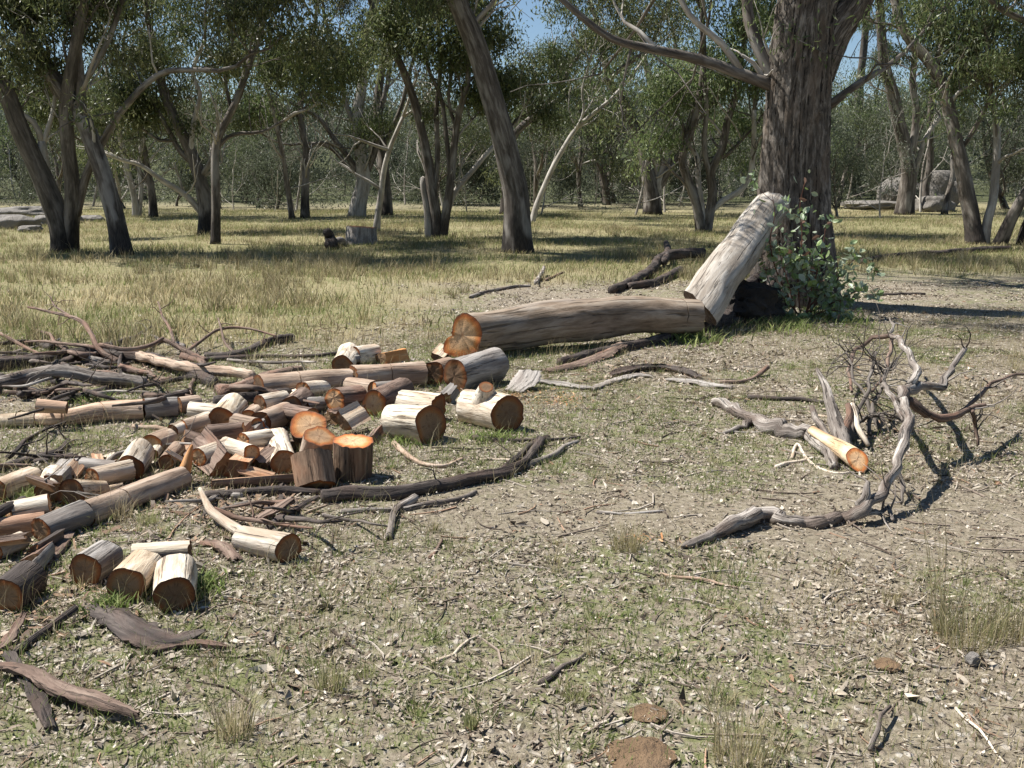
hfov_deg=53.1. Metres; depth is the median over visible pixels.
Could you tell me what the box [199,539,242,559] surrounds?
bark slab
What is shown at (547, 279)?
stick
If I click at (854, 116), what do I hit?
gum tree
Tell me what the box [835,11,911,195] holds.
gum tree
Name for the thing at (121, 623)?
bark slab
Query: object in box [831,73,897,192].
gum sapling
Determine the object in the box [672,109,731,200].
gum tree
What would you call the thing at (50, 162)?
gum sapling
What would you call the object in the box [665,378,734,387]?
bark slab
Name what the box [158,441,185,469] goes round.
firewood log
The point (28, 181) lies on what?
wattle bush
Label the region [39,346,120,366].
dead branch
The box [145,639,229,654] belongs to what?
bark slab
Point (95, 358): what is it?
brush stick
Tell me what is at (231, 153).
gum sapling
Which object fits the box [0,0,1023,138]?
sky
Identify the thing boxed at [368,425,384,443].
firewood log
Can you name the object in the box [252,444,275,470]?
firewood log
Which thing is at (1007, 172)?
gum tree
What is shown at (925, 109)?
gum tree
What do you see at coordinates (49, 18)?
gum tree
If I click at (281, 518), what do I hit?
brush stick
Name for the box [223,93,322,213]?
gum sapling
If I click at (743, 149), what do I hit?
gum sapling
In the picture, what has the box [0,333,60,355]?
brush stick
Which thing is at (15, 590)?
firewood log
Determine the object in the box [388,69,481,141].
gum tree
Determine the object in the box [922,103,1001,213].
gum tree
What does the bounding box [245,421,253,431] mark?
firewood log
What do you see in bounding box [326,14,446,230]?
gum tree
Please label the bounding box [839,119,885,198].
wattle bush
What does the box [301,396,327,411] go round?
firewood log
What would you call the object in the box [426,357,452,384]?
firewood log
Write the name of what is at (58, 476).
firewood log
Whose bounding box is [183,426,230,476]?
firewood log
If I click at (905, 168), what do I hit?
gum sapling
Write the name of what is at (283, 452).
firewood log
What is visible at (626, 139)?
gum tree
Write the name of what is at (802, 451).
twig
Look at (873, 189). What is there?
gum sapling
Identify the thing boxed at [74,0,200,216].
gum tree
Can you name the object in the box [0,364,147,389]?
dead branch
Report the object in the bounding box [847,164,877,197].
wattle bush
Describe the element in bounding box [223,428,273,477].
firewood log
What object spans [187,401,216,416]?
firewood log
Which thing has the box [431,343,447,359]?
firewood log
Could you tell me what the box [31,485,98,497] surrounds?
brush stick
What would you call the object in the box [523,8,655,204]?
gum tree
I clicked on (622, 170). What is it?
wattle bush
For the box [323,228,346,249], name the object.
burnt stump
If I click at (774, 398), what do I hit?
stick
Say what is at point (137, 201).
gum tree
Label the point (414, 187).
gum sapling
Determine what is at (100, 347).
dead branch
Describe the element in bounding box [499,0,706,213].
gum tree
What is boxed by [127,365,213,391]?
brush stick
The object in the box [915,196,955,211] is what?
boulder
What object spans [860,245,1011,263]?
dead branch
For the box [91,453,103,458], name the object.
firewood offcut
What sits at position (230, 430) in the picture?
firewood log
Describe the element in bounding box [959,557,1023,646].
grass tuft
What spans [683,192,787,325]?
leaning log
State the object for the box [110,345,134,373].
brush stick
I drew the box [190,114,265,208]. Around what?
gum sapling
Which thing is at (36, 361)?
brush stick
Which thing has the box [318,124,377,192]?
wattle bush
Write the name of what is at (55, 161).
gum tree
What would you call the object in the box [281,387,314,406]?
firewood log
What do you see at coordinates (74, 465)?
firewood log
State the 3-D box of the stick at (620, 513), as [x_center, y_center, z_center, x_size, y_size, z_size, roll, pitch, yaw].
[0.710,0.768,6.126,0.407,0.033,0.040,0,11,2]
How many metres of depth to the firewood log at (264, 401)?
8.49 m
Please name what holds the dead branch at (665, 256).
on the ground at (904, 758)
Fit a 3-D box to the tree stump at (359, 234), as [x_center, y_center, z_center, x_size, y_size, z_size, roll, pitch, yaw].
[-5.001,-4.892,33.919,1.186,0.706,1.158,0,11,0]
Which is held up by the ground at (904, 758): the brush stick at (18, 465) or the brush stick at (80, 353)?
the brush stick at (18, 465)
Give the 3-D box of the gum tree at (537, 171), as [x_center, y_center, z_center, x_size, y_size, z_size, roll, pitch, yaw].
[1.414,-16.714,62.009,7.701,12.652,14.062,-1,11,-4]
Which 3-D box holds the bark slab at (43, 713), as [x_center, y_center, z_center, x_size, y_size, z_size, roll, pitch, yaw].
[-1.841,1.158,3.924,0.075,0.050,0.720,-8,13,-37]
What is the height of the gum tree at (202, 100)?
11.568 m
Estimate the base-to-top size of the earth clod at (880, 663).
0.046 m
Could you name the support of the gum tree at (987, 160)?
on the ground at (904, 758)
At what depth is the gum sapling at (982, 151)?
85.96 m
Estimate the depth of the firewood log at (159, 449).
7.42 m
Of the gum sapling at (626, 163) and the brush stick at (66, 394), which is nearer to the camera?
the brush stick at (66, 394)
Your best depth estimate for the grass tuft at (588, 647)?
4.26 m
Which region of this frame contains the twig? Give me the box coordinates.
[790,443,855,473]
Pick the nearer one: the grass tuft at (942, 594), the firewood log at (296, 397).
the grass tuft at (942, 594)
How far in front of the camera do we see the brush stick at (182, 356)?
11.41 m
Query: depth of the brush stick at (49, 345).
12.43 m
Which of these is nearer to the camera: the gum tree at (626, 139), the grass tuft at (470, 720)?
the grass tuft at (470, 720)
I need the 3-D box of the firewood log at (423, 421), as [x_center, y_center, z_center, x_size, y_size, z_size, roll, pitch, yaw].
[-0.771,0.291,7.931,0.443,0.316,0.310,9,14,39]
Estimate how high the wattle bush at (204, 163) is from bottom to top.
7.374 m
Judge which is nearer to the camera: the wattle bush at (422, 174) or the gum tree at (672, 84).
the gum tree at (672, 84)
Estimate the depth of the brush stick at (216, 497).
6.19 m
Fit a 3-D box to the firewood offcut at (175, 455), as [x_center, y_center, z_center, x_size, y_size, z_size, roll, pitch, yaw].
[-2.308,0.508,7.055,0.218,0.115,0.061,4,12,22]
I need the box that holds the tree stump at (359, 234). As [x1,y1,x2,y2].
[345,226,377,244]
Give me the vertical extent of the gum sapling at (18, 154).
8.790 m
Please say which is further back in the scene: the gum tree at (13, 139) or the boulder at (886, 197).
the gum tree at (13, 139)
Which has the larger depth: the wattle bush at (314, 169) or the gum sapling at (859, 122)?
the wattle bush at (314, 169)
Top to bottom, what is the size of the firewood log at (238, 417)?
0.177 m
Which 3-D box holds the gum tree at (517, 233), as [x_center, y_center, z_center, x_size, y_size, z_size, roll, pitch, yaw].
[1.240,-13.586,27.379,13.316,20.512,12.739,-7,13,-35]
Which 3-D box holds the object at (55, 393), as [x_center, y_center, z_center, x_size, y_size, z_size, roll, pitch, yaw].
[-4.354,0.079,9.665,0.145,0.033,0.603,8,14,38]
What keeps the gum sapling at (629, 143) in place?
on the ground at (904, 758)
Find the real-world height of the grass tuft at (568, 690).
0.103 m
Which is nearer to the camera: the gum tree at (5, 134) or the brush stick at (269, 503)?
the brush stick at (269, 503)
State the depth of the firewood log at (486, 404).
8.16 m
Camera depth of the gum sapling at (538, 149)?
51.69 m
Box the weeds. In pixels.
[13,306,904,615]
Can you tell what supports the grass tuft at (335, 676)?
on the ground at (904, 758)
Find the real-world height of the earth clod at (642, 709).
0.022 m
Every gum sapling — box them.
[0,66,78,198]
[0,78,30,198]
[0,110,58,196]
[2,112,48,192]
[4,131,63,198]
[29,109,94,198]
[52,34,190,206]
[56,83,116,201]
[92,21,222,213]
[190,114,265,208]
[207,96,274,194]
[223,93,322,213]
[248,125,326,211]
[249,4,398,210]
[289,52,419,208]
[349,58,449,204]
[349,59,477,206]
[377,66,479,198]
[392,99,464,203]
[396,87,495,212]
[513,129,568,206]
[517,64,619,215]
[557,63,641,197]
[560,72,645,203]
[584,42,701,203]
[584,87,653,196]
[596,33,730,211]
[601,14,754,214]
[672,106,761,206]
[684,88,761,199]
[699,93,760,194]
[722,75,843,200]
[831,52,920,200]
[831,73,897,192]
[831,84,929,217]
[842,11,1003,211]
[862,102,934,200]
[924,127,980,169]
[940,80,1021,195]
[998,142,1023,207]
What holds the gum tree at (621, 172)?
on the ground at (904, 758)
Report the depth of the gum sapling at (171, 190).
53.82 m
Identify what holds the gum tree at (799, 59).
on the ground at (904, 758)
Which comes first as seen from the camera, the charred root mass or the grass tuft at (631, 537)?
the grass tuft at (631, 537)
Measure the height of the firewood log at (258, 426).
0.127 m
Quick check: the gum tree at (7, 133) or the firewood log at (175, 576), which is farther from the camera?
the gum tree at (7, 133)
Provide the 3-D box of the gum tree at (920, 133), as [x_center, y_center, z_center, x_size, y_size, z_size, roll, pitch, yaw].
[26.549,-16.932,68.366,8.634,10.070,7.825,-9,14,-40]
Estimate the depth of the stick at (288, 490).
6.49 m
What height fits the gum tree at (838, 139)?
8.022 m
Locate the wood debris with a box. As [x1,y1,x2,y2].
[0,348,949,685]
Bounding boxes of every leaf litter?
[0,279,1023,404]
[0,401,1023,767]
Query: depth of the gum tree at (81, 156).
54.45 m
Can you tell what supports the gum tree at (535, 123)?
on the ground at (904, 758)
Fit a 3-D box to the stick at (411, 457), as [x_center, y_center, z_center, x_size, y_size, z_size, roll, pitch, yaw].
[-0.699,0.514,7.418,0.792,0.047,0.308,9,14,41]
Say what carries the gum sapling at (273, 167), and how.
on the ground at (904, 758)
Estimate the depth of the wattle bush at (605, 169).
92.27 m
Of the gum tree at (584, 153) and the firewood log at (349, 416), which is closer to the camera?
the firewood log at (349, 416)
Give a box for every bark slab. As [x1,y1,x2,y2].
[0,611,28,651]
[0,662,139,718]
[1,650,55,729]
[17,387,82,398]
[29,452,74,462]
[53,531,74,558]
[85,601,207,647]
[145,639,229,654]
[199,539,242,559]
[255,496,294,517]
[506,369,540,391]
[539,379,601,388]
[540,342,627,371]
[587,373,651,389]
[609,363,701,377]
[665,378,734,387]
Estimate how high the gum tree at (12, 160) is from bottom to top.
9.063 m
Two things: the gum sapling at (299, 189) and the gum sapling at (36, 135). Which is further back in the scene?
the gum sapling at (36, 135)
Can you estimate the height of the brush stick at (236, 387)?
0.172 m
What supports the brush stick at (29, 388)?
on the ground at (904, 758)
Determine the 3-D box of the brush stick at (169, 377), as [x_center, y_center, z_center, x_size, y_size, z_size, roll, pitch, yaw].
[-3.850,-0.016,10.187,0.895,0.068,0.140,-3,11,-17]
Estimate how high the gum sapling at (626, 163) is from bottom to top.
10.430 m
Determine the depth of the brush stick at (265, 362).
10.66 m
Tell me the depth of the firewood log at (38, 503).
5.81 m
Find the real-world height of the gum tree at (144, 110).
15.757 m
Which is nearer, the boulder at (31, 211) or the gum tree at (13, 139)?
the boulder at (31, 211)
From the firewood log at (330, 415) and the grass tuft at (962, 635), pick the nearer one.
the grass tuft at (962, 635)
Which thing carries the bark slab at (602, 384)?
on the ground at (904, 758)
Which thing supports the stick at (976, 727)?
on the ground at (904, 758)
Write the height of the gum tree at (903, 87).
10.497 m
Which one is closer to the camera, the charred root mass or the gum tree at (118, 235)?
the charred root mass
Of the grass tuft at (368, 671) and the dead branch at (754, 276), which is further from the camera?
the dead branch at (754, 276)
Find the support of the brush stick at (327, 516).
on the ground at (904, 758)
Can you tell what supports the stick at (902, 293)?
on the ground at (904, 758)
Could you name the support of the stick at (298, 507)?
on the ground at (904, 758)
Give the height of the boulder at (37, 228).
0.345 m
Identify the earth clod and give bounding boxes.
[604,736,676,767]
[627,703,669,722]
[874,657,901,672]
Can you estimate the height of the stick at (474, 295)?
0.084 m
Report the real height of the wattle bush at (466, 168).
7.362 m
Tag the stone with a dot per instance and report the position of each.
(972, 658)
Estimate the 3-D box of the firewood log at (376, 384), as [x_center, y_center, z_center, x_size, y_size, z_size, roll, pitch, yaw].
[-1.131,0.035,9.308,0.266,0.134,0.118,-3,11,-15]
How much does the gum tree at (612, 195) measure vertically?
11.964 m
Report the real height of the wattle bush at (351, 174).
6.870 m
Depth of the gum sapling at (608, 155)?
69.30 m
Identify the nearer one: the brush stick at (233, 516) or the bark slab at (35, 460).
the brush stick at (233, 516)
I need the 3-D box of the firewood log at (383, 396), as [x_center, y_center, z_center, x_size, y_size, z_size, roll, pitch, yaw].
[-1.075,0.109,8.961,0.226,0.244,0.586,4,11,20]
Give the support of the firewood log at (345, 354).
on the ground at (904, 758)
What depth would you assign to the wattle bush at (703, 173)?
69.54 m
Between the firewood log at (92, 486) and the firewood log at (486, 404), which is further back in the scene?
the firewood log at (486, 404)
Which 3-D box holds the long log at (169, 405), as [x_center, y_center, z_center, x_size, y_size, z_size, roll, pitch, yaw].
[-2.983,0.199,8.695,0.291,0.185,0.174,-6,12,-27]
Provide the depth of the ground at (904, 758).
5.41 m
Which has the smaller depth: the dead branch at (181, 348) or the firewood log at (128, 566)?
the firewood log at (128, 566)
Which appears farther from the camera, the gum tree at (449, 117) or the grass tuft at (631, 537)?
the gum tree at (449, 117)
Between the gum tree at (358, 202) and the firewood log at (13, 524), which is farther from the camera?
the gum tree at (358, 202)
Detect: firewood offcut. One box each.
[0,531,33,545]
[24,474,59,491]
[26,528,65,554]
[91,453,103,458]
[165,449,192,465]
[237,465,274,476]
[350,355,361,361]
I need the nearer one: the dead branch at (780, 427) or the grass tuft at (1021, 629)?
the grass tuft at (1021, 629)
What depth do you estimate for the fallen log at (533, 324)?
12.21 m
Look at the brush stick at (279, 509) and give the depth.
5.86 m
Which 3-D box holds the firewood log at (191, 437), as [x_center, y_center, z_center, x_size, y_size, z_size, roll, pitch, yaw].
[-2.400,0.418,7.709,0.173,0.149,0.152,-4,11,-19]
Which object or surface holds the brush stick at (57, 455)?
on the ground at (904, 758)
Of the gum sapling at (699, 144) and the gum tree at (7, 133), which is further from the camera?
the gum tree at (7, 133)
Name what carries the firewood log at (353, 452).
on the ground at (904, 758)
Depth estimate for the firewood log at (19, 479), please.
6.42 m
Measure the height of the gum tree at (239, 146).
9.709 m
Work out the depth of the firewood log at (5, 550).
5.38 m
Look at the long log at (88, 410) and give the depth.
8.40 m
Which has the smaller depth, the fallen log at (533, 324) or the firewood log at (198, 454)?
the firewood log at (198, 454)
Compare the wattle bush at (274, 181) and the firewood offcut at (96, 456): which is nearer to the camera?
the firewood offcut at (96, 456)
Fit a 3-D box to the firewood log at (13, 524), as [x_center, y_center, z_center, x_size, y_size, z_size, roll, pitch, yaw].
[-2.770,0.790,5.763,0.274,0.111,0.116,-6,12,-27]
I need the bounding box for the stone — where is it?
[964,651,980,666]
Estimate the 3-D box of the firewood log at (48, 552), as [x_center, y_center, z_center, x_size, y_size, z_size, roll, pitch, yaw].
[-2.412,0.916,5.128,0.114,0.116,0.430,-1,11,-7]
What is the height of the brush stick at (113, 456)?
0.294 m
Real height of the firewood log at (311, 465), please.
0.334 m
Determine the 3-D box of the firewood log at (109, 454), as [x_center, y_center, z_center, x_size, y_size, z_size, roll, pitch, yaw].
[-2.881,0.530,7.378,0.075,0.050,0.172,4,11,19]
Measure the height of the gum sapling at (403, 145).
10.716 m
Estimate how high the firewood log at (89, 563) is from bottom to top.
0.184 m
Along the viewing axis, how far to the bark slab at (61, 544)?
5.50 m
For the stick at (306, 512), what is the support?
on the ground at (904, 758)
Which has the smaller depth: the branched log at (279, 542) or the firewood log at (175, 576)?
the firewood log at (175, 576)
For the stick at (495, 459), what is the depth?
7.31 m
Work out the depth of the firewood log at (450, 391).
9.29 m
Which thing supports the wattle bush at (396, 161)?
on the ground at (904, 758)
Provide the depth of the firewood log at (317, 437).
6.96 m
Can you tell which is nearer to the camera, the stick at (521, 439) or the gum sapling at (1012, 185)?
the stick at (521, 439)
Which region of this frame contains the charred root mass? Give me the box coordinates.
[726,279,785,324]
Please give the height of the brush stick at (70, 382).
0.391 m
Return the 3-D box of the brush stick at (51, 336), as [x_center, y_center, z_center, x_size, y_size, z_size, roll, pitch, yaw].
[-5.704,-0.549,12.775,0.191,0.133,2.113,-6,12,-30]
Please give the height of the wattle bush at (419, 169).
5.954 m
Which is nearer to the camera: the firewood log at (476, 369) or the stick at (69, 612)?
the stick at (69, 612)
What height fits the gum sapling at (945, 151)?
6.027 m
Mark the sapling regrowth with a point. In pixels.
(797, 263)
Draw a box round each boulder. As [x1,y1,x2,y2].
[0,206,44,216]
[0,214,41,228]
[17,225,42,232]
[35,215,47,224]
[81,215,104,220]
[876,177,919,200]
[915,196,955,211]
[929,170,959,205]
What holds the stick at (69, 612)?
on the ground at (904, 758)
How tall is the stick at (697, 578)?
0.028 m
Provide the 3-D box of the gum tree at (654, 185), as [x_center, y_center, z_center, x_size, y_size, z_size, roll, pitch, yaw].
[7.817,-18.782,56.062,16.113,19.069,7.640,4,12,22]
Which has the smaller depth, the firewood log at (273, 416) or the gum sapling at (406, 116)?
the firewood log at (273, 416)
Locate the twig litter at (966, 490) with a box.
[0,320,1023,767]
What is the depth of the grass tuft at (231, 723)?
3.62 m
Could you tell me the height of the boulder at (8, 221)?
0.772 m
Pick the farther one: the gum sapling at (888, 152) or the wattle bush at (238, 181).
the wattle bush at (238, 181)
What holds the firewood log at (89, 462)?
on the ground at (904, 758)
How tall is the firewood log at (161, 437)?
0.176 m
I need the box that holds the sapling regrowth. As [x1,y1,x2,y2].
[740,170,885,322]
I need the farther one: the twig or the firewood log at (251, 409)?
the firewood log at (251, 409)
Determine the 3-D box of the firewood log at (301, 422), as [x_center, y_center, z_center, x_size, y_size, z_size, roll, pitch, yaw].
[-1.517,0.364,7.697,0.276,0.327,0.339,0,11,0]
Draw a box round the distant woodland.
[0,68,1023,174]
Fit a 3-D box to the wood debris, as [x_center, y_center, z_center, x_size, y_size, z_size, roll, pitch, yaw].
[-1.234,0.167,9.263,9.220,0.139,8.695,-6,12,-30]
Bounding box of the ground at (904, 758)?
[0,136,1023,767]
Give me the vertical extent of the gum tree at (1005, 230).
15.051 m
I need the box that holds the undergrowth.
[0,159,1022,210]
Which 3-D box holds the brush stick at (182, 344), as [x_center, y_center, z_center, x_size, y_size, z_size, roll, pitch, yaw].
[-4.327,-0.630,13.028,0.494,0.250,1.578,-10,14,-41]
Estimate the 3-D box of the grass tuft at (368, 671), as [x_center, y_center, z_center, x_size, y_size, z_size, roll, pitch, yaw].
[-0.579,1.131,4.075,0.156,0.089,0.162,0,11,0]
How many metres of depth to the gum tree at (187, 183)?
64.43 m
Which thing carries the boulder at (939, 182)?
on the ground at (904, 758)
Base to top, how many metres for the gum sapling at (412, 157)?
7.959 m
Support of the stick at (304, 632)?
on the ground at (904, 758)
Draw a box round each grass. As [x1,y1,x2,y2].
[0,206,1023,363]
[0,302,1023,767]
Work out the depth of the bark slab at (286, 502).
6.00 m
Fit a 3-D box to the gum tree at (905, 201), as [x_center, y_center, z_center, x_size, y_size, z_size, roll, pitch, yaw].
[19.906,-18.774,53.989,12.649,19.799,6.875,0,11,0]
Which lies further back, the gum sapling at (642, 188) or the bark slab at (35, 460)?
the gum sapling at (642, 188)
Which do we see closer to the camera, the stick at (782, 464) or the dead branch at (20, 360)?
the stick at (782, 464)
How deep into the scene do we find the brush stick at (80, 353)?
11.28 m
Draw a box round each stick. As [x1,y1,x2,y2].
[0,332,37,352]
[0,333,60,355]
[0,339,54,349]
[0,351,70,364]
[0,390,49,394]
[0,425,86,459]
[0,463,30,467]
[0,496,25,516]
[2,363,61,390]
[5,421,65,459]
[6,387,81,396]
[8,390,75,419]
[13,605,78,655]
[16,373,73,397]
[26,354,110,365]
[28,359,50,363]
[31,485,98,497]
[32,350,99,357]
[35,433,100,480]
[36,330,68,350]
[49,357,105,386]
[55,352,117,369]
[57,381,150,402]
[61,345,117,385]
[73,345,118,366]
[83,381,158,408]
[87,361,126,369]
[89,387,181,396]
[90,376,171,386]
[98,319,152,344]
[100,370,156,378]
[106,416,195,459]
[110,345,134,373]
[112,387,191,406]
[118,363,166,380]
[122,342,162,364]
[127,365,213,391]
[131,424,165,429]
[139,323,187,348]
[141,381,199,398]
[164,492,243,511]
[177,360,216,366]
[179,352,206,395]
[203,500,247,513]
[205,485,320,501]
[206,351,336,360]
[214,383,319,403]
[214,494,312,528]
[224,499,295,508]
[227,358,315,369]
[252,504,292,513]
[265,495,319,529]
[275,504,375,536]
[278,503,330,530]
[300,621,344,636]
[321,513,387,526]
[340,490,477,514]
[386,494,418,539]
[391,440,463,467]
[428,538,442,558]
[428,635,478,664]
[468,285,530,298]
[471,434,580,442]
[479,458,508,460]
[534,266,545,284]
[537,652,585,686]
[545,271,564,280]
[556,316,743,364]
[597,510,663,514]
[660,572,737,588]
[720,365,769,383]
[747,394,823,404]
[774,458,806,467]
[808,426,867,472]
[866,292,925,296]
[867,704,891,751]
[954,707,1004,762]
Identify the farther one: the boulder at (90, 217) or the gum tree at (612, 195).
the gum tree at (612, 195)
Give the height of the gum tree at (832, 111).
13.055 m
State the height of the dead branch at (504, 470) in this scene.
0.192 m
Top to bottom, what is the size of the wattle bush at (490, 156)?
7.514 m
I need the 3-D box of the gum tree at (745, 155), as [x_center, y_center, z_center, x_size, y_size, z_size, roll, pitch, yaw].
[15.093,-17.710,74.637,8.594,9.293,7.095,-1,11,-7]
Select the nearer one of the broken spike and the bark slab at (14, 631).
the bark slab at (14, 631)
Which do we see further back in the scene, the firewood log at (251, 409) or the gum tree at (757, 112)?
the gum tree at (757, 112)
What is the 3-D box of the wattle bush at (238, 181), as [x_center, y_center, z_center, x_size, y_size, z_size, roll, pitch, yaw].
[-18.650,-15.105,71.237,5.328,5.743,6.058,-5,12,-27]
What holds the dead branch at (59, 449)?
on the ground at (904, 758)
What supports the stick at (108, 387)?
on the ground at (904, 758)
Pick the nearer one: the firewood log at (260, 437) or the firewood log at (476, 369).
the firewood log at (260, 437)
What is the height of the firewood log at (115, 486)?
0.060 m
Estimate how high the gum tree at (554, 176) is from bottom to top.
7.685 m
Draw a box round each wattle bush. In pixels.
[3,140,63,205]
[33,126,97,196]
[89,145,147,197]
[160,114,246,199]
[202,136,280,203]
[219,114,342,209]
[276,131,331,193]
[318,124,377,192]
[339,126,419,200]
[343,117,407,199]
[390,134,474,203]
[401,136,475,200]
[412,112,500,205]
[459,133,496,195]
[466,121,517,194]
[484,132,560,204]
[544,144,600,202]
[584,138,637,192]
[591,143,641,196]
[661,138,734,203]
[721,137,759,194]
[830,132,872,199]
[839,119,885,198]
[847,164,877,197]
[850,114,948,197]
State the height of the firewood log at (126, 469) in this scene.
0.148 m
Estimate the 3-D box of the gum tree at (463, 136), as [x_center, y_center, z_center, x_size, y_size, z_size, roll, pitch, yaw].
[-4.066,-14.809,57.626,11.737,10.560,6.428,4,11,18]
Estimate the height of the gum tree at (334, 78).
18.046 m
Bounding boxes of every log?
[0,412,35,426]
[0,466,41,501]
[0,511,44,535]
[0,531,29,559]
[0,560,46,611]
[4,494,51,515]
[13,542,54,582]
[20,540,63,564]
[31,500,94,540]
[33,399,143,425]
[34,464,62,501]
[35,399,68,413]
[44,458,78,482]
[57,479,109,505]
[67,459,83,478]
[69,540,122,585]
[78,457,116,478]
[85,444,192,525]
[85,459,135,484]
[103,452,119,459]
[106,549,161,601]
[109,483,123,490]
[118,438,154,479]
[130,540,192,556]
[143,397,178,419]
[143,426,183,449]
[152,553,197,612]
[153,444,162,459]
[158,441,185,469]
[167,412,209,434]
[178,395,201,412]
[180,414,210,432]
[181,429,200,442]
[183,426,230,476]
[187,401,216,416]
[193,438,227,465]
[198,487,301,562]
[207,422,245,439]
[209,392,247,423]
[211,474,293,488]
[222,436,259,462]
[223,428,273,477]
[229,413,265,428]
[236,429,273,445]
[242,404,261,415]
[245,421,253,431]
[251,402,288,428]
[252,418,268,430]
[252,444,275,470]
[253,368,352,388]
[253,390,288,409]
[267,427,293,473]
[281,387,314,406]
[283,403,319,419]
[290,411,327,443]
[290,440,300,451]
[291,447,335,488]
[296,380,331,395]
[299,426,335,450]
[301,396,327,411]
[324,385,366,408]
[324,407,340,425]
[332,342,358,368]
[333,433,373,482]
[336,401,371,430]
[343,377,378,391]
[349,361,427,386]
[353,344,380,364]
[362,378,414,415]
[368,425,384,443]
[372,381,389,387]
[375,348,409,363]
[380,404,446,444]
[395,390,445,413]
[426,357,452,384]
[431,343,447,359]
[440,382,460,402]
[443,296,705,356]
[443,347,509,390]
[456,382,523,431]
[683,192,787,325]
[840,200,895,209]
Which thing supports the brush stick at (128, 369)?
on the ground at (904, 758)
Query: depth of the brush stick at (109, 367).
10.48 m
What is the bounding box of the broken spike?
[809,367,869,446]
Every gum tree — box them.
[0,0,256,234]
[0,0,364,252]
[0,72,44,176]
[0,76,54,191]
[0,108,17,179]
[0,112,50,196]
[1,0,151,254]
[2,53,86,191]
[36,47,171,200]
[53,125,151,207]
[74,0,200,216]
[84,0,208,216]
[85,33,215,199]
[126,0,397,243]
[152,9,282,208]
[156,122,219,205]
[172,73,242,190]
[201,1,346,218]
[214,0,453,216]
[221,82,299,206]
[235,89,316,194]
[250,0,414,217]
[260,100,318,199]
[318,91,405,149]
[321,0,441,215]
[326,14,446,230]
[334,108,369,189]
[342,0,594,238]
[348,31,540,192]
[374,0,602,253]
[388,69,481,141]
[393,90,486,161]
[454,35,589,182]
[480,10,604,204]
[481,0,1021,308]
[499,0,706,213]
[510,6,637,206]
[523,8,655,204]
[530,134,571,192]
[531,0,714,223]
[547,41,655,202]
[547,104,614,197]
[571,105,631,201]
[572,46,715,165]
[578,47,718,186]
[586,0,776,214]
[600,113,687,208]
[610,0,776,231]
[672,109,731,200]
[675,101,761,198]
[718,84,764,196]
[758,67,847,142]
[830,58,920,207]
[830,101,888,216]
[830,116,861,193]
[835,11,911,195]
[841,68,976,177]
[843,68,949,176]
[849,0,1003,214]
[855,0,1023,244]
[873,68,944,180]
[886,0,960,196]
[918,48,1023,208]
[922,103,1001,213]
[933,117,974,169]
[956,81,1023,192]
[972,0,1023,245]
[974,97,1023,198]
[976,117,1020,185]
[1001,128,1023,186]
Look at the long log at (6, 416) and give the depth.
8.27 m
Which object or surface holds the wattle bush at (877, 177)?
on the ground at (904, 758)
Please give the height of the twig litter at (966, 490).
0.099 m
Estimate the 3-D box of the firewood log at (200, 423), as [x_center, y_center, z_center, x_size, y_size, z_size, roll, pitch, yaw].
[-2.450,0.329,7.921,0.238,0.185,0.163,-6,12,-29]
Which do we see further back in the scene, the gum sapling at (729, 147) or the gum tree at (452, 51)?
the gum sapling at (729, 147)
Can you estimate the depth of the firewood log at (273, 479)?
6.69 m
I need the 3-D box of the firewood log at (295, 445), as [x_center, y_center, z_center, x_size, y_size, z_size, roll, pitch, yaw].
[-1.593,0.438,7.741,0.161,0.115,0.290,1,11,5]
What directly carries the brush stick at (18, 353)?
on the ground at (904, 758)
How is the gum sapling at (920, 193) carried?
on the ground at (904, 758)
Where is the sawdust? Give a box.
[496,385,662,542]
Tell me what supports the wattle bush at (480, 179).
on the ground at (904, 758)
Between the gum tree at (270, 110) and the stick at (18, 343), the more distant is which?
the gum tree at (270, 110)
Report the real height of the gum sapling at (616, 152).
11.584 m
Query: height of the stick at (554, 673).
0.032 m
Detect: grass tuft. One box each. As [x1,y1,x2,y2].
[81,483,141,523]
[128,499,166,525]
[184,660,269,743]
[307,647,353,697]
[346,657,380,679]
[459,707,485,730]
[558,676,590,704]
[571,607,616,658]
[603,507,650,553]
[676,669,822,767]
[846,427,1014,635]
[881,581,907,605]
[909,560,1021,652]
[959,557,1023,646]
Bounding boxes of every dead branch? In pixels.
[0,346,223,387]
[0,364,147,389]
[0,425,99,472]
[24,283,163,364]
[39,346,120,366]
[135,351,255,378]
[148,290,278,362]
[204,333,294,356]
[213,388,291,404]
[215,366,302,394]
[320,434,578,502]
[608,240,705,293]
[679,303,1023,547]
[711,398,838,469]
[720,300,784,326]
[725,309,735,316]
[746,268,766,282]
[752,269,774,286]
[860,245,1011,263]
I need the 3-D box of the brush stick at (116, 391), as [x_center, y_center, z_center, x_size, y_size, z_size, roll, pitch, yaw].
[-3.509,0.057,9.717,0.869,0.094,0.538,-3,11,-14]
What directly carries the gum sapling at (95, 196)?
on the ground at (904, 758)
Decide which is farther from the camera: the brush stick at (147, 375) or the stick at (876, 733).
the brush stick at (147, 375)

